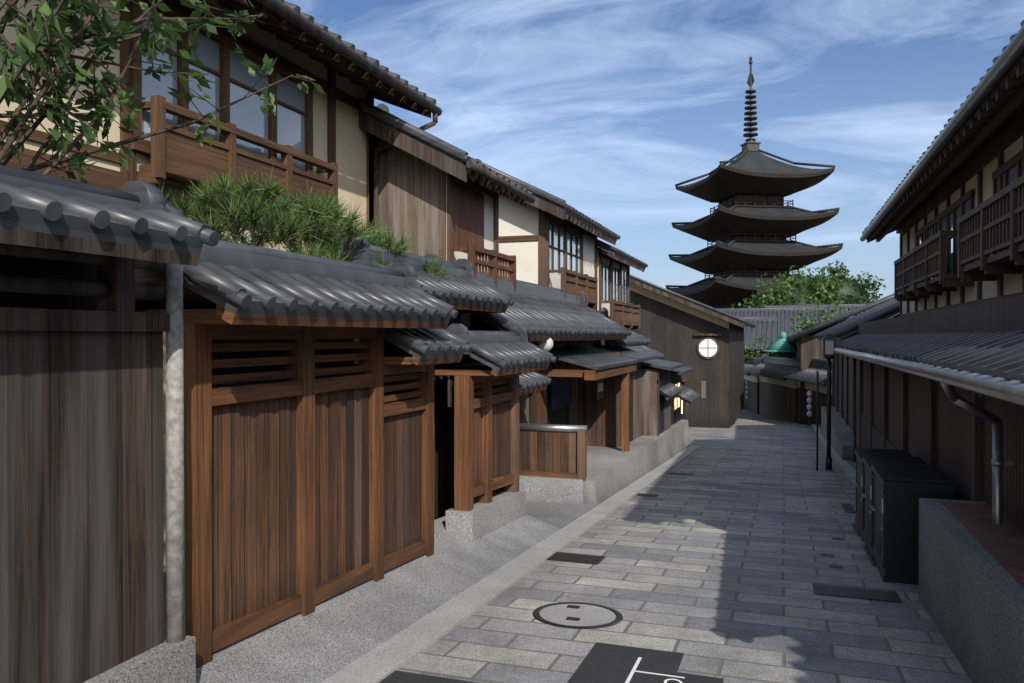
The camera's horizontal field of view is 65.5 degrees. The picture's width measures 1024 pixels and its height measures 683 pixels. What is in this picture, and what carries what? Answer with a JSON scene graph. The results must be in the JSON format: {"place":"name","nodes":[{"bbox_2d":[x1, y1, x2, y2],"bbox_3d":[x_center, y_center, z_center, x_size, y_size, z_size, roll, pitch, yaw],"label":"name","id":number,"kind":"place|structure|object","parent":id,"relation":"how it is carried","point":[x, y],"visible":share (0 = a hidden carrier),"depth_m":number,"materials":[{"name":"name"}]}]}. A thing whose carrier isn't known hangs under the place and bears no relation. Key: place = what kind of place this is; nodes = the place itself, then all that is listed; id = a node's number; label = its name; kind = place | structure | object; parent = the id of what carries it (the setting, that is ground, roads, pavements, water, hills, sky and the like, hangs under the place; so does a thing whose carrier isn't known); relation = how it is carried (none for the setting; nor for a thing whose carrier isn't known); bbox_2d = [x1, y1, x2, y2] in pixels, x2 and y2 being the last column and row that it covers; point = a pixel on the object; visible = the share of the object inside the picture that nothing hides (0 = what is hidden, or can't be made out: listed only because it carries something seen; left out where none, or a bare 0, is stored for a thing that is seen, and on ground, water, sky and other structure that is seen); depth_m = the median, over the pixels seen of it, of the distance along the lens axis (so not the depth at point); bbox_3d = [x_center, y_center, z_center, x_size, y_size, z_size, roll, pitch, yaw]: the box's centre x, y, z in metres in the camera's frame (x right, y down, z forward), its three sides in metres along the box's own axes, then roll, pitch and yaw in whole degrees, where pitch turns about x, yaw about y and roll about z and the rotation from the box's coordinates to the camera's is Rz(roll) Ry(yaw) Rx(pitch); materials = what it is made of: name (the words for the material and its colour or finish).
{"place":"outdoors","nodes":[
{"label":"outdoors","id":0,"kind":"place"},
{"bbox_2d":[164,565,165,623],"bbox_3d":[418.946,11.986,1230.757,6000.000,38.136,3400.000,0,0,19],"label":"ground","id":1,"kind":"structure","parent":0,"point":[164,594],"depth_m":5.90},
{"bbox_2d":[0,165,219,682],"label":"plank wall","id":2,"kind":"structure","parent":1,"relation":"on","point":[81,493],"depth_m":3.14,"materials":[{"name":"brown wood"}]},
{"bbox_2d":[0,0,324,183],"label":"garden maple twigs","id":3,"kind":"object","parent":1,"relation":"on","point":[28,47],"visible":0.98,"depth_m":3.66,"materials":[{"name":"green plant"}]},
{"bbox_2d":[0,0,441,564],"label":"house","id":4,"kind":"structure","parent":1,"relation":"on","point":[320,141],"depth_m":7.56,"materials":[{"name":"beige paint"}]},
{"bbox_2d":[159,164,453,281],"bbox_3d":[-1.728,0.259,6.639,1.941,3.354,4.258,0,0,19],"label":"garden pine","id":5,"kind":"object","parent":1,"relation":"on","point":[312,227],"visible":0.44,"depth_m":5.88,"materials":[{"name":"green plant"}]},
{"bbox_2d":[340,234,513,519],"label":"gate","id":6,"kind":"structure","parent":1,"relation":"on","point":[464,292],"depth_m":8.02,"materials":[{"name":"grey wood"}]},
{"bbox_2d":[358,98,534,330],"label":"house","id":7,"kind":"structure","parent":1,"relation":"on","point":[437,196],"depth_m":10.15,"materials":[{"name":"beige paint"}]},
{"bbox_2d":[434,324,556,541],"bbox_3d":[-0.282,0.960,7.941,1.052,2.249,1.800,0,0,19],"label":"fence","id":8,"kind":"object","parent":1,"relation":"on","point":[483,400],"visible":0.84,"depth_m":7.63,"materials":[{"name":"brown wood"}]},
{"bbox_2d":[376,103,620,343],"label":"house","id":9,"kind":"structure","parent":1,"relation":"on","point":[547,239],"depth_m":14.38,"materials":[{"name":"beige paint"}]},
{"bbox_2d":[164,424,855,682],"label":"sidewalk","id":10,"kind":"structure","parent":1,"relation":"on","point":[393,620],"depth_m":5.21,"materials":[{"name":"grey concrete"}]},
{"bbox_2d":[135,204,457,668],"bbox_3d":[-1.245,0.551,4.875,0.989,2.410,2.620,0,0,19],"label":"fence","id":11,"kind":"object","parent":10,"relation":"on","point":[284,457],"visible":0.78,"depth_m":4.50,"materials":[{"name":"brown wood"}]},
{"bbox_2d":[354,328,471,572],"bbox_3d":[-0.849,0.749,6.052,0.857,2.101,0.980,0,0,19],"label":"fence","id":12,"kind":"object","parent":10,"relation":"on","point":[409,479],"visible":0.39,"depth_m":6.09,"materials":[{"name":"brown wood"}]},
{"bbox_2d":[424,254,631,424],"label":"gate house","id":13,"kind":"structure","parent":1,"relation":"on","point":[547,318],"depth_m":11.41,"materials":[{"name":"grey tile"}]},
{"bbox_2d":[526,420,690,528],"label":"stone wall","id":14,"kind":"structure","parent":1,"relation":"on","point":[611,471],"depth_m":12.41,"materials":[{"name":"grey stone"}]},
{"bbox_2d":[519,423,587,503],"bbox_3d":[0.440,1.653,10.426,1.120,1.148,0.180,0,0,19],"label":"cross fence","id":15,"kind":"object","parent":14,"relation":"on","point":[552,462],"visible":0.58,"depth_m":10.34,"materials":[{"name":"brown wood"}]},
{"bbox_2d":[529,346,637,451],"bbox_3d":[1.260,0.996,12.862,1.000,1.811,3.350,0,0,19],"label":"entrance porch","id":16,"kind":"object","parent":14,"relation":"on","point":[605,375],"visible":0.77,"depth_m":13.29,"materials":[{"name":"brown wood"}]},
{"bbox_2d":[590,307,700,441],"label":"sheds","id":17,"kind":"object","parent":14,"relation":"on","point":[658,391],"visible":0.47,"depth_m":16.41,"materials":[{"name":"brown wood"}]},
{"bbox_2d":[597,239,647,345],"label":"house","id":18,"kind":"structure","parent":1,"relation":"on","point":[614,264],"depth_m":19.36,"materials":[{"name":"beige paint"}]},
{"bbox_2d":[630,275,755,427],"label":"store house","id":19,"kind":"structure","parent":1,"relation":"on","point":[705,342],"depth_m":29.91,"materials":[{"name":"black wood"}]},
{"bbox_2d":[730,288,762,307],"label":"tree","id":20,"kind":"object","parent":1,"relation":"on","point":[739,304],"visible":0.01,"depth_m":89.29,"materials":[{"name":"green plant"}]},
{"bbox_2d":[665,56,842,307],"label":"pagoda","id":21,"kind":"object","parent":1,"relation":"on","point":[750,224],"visible":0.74,"depth_m":95.33,"materials":[{"name":"wood"}]},
{"bbox_2d":[744,334,773,363],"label":"shrub","id":22,"kind":"object","parent":1,"relation":"on","point":[758,353],"visible":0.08,"depth_m":45.54,"materials":[{"name":"green plant"}]},
{"bbox_2d":[762,332,796,358],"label":"copper roof","id":23,"kind":"structure","parent":1,"relation":"on","point":[782,347],"depth_m":42.55,"materials":[{"name":"green metal"}]},
{"bbox_2d":[743,354,831,424],"bbox_3d":[13.524,2.401,44.690,2.510,3.983,40.452,0,0,3],"label":"temple wall row","id":24,"kind":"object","parent":1,"relation":"on","point":[772,387],"visible":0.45,"depth_m":37.22,"materials":[{"name":"black wood"}]},
{"bbox_2d":[742,263,849,307],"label":"tree","id":25,"kind":"object","parent":1,"relation":"on","point":[805,292],"visible":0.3,"depth_m":76.03,"materials":[{"name":"green plant"}]},
{"bbox_2d":[715,293,898,423],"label":"buildings","id":26,"kind":"structure","parent":1,"relation":"on","point":[772,322],"depth_m":47.41,"materials":[{"name":"grey tile"}]},
{"bbox_2d":[779,299,887,358],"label":"tree","id":27,"kind":"object","parent":1,"relation":"on","point":[811,321],"visible":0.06,"depth_m":46.98,"materials":[{"name":"green plant"}]},
{"bbox_2d":[821,406,856,460],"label":"stone retaining wall","id":28,"kind":"structure","parent":1,"relation":"on","point":[842,440],"depth_m":18.75,"materials":[{"name":"grey stone"}]},
{"bbox_2d":[803,260,885,303],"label":"tree","id":29,"kind":"object","parent":1,"relation":"on","point":[853,290],"visible":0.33,"depth_m":78.05,"materials":[{"name":"green plant"}]},
{"bbox_2d":[814,298,898,435],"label":"house","id":30,"kind":"structure","parent":1,"relation":"on","point":[843,384],"depth_m":19.91,"materials":[{"name":"black wood"}]},
{"bbox_2d":[854,448,955,584],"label":"bin cabinets","id":31,"kind":"object","parent":1,"relation":"on","point":[892,486],"visible":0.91,"depth_m":6.59,"materials":[{"name":"black metal"}]},
{"bbox_2d":[833,20,1023,532],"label":"house","id":32,"kind":"structure","parent":1,"relation":"on","point":[941,373],"depth_m":7.75,"materials":[{"name":"brown wood"}]},
{"bbox_2d":[919,498,1023,682],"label":"low wall","id":33,"kind":"structure","parent":1,"relation":"on","point":[971,576],"depth_m":4.58,"materials":[{"name":"grey concrete"}]},
{"bbox_2d":[284,0,1023,301],"label":"sky","id":34,"kind":"structure","parent":0,"point":[602,107],"materials":[{"name":"blue"}]},
{"bbox_2d":[397,416,971,682],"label":"street paving","id":35,"kind":"structure","parent":0,"point":[716,564],"depth_m":6.13,"materials":[{"name":"grey stone"}]},
{"bbox_2d":[379,472,901,682],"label":"manhole covers","id":36,"kind":"object","parent":35,"relation":"on","point":[606,663],"visible":0.98,"depth_m":4.69,"materials":[{"name":"metal"}]},
{"bbox_2d":[816,371,818,470],"bbox_3d":[5.808,1.516,15.147,0.040,1.900,0.200,0,0,19],"label":"sign pole","id":37,"kind":"object","parent":35,"relation":"on","point":[817,380],"visible":1,"depth_m":15.13,"materials":[{"name":"black metal"}]},
{"bbox_2d":[822,334,836,469],"bbox_3d":[6.113,1.173,15.358,0.260,2.620,0.260,0,0,19],"label":"street lamp","id":38,"kind":"object","parent":35,"relation":"on","point":[828,345],"visible":1,"depth_m":15.32,"materials":[{"name":"black metal"}]},
{"bbox_2d":[739,409,810,425],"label":"curb","id":39,"kind":"structure","parent":0,"point":[744,413],"depth_m":40.75,"materials":[{"name":"stone"}]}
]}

